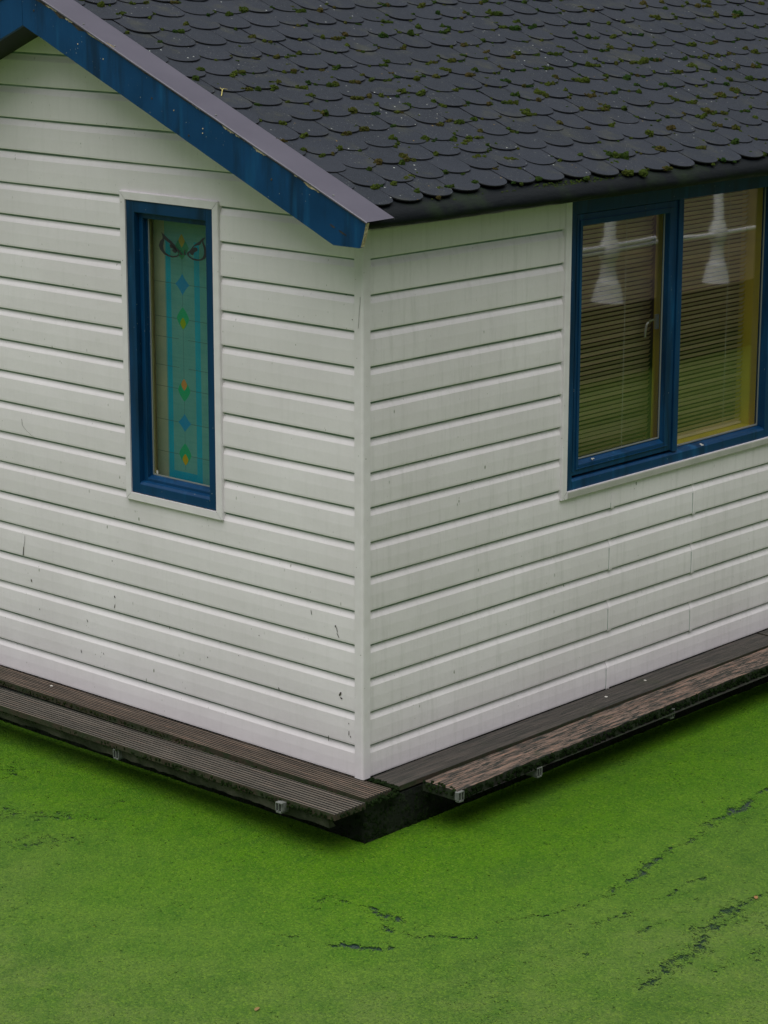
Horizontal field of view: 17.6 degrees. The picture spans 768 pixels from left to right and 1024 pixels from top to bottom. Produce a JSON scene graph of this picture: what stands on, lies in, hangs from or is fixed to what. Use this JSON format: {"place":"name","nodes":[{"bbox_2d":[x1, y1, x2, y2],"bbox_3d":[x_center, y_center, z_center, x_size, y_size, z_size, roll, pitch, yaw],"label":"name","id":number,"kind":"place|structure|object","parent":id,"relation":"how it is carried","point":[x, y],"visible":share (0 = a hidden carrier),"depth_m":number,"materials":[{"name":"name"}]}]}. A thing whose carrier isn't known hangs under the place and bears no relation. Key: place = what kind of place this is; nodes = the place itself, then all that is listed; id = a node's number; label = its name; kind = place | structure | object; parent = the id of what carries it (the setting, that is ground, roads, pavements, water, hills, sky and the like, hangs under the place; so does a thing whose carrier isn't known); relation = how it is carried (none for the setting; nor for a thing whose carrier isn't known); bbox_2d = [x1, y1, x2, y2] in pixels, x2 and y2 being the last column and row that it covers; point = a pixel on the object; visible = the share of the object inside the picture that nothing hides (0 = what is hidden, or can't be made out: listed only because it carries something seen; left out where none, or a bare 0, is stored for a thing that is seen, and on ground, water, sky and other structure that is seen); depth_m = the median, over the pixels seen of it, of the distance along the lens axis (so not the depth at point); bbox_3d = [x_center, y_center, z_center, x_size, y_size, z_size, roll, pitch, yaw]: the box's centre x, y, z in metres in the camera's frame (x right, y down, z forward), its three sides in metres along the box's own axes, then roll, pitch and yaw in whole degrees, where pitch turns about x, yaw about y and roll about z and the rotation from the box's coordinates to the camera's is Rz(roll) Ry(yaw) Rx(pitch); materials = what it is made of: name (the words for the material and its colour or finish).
{"place":"outdoors","nodes":[
{"label":"outdoors","id":0,"kind":"place"},
{"bbox_2d":[0,692,767,1023],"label":"water","id":1,"kind":"structure","parent":0,"point":[640,872],"depth_m":9.73,"materials":[{"name":"black liquid"}]},
{"bbox_2d":[0,682,767,1023],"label":"duckweed","id":2,"kind":"object","parent":1,"relation":"on","point":[256,902],"visible":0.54,"depth_m":9.89,"materials":[{"name":"green plant"}]},
{"bbox_2d":[0,0,767,843],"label":"houseboat","id":3,"kind":"object","parent":1,"relation":"on","point":[408,532],"visible":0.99,"depth_m":11.13,"materials":[{"name":"white wood"}]},
{"bbox_2d":[119,190,225,520],"bbox_3d":[-0.875,-0.714,11.045,0.629,1.408,0.214,12,18,41],"label":"window","id":4,"kind":"structure","parent":3,"relation":"in","point":[138,210],"depth_m":11.05,"materials":[{"name":"blue paint"}]},
{"bbox_2d":[159,232,205,260],"bbox_3d":[-0.886,-1.167,10.883,0.303,0.109,0.001,12,18,41],"label":"window sticker","id":5,"kind":"object","parent":4,"relation":"attached to","point":[175,249],"depth_m":10.90,"materials":[{"name":"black plastic"}]},
{"bbox_2d":[153,219,209,485],"bbox_3d":[-0.894,-0.741,11.062,0.370,1.235,0.004,12,18,41],"label":"stained glass panel","id":6,"kind":"object","parent":3,"relation":"attached to","point":[180,302],"visible":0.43,"depth_m":11.08,"materials":[{"name":"teal glass"}]},
{"bbox_2d":[0,645,767,820],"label":"deck","id":7,"kind":"object","parent":3,"relation":"on","point":[517,770],"visible":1,"depth_m":10.97,"materials":[{"name":"brown wood"}]},
{"bbox_2d":[79,0,767,198],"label":"moss","id":8,"kind":"object","parent":3,"relation":"on","point":[528,113],"visible":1,"depth_m":11.70,"materials":[{"name":"plant"}]},
{"bbox_2d":[578,216,653,455],"bbox_3d":[1.020,-0.852,11.603,0.030,1.230,0.775,12,18,41],"label":"venetian blind","id":9,"kind":"object","parent":3,"relation":"attached to","point":[625,271],"visible":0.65,"depth_m":11.69,"materials":[{"name":"beige plastic"}]},
{"bbox_2d":[557,175,767,500],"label":"window","id":10,"kind":"structure","parent":3,"relation":"in","point":[663,452],"depth_m":11.80,"materials":[{"name":"blue paint"}]},
{"bbox_2d":[677,190,748,438],"bbox_3d":[1.567,-0.992,12.194,0.030,1.238,0.730,12,18,41],"label":"venetian blind","id":11,"kind":"object","parent":3,"relation":"attached to","point":[692,432],"visible":0.8,"depth_m":12.26,"materials":[{"name":"beige plastic"}]}
]}

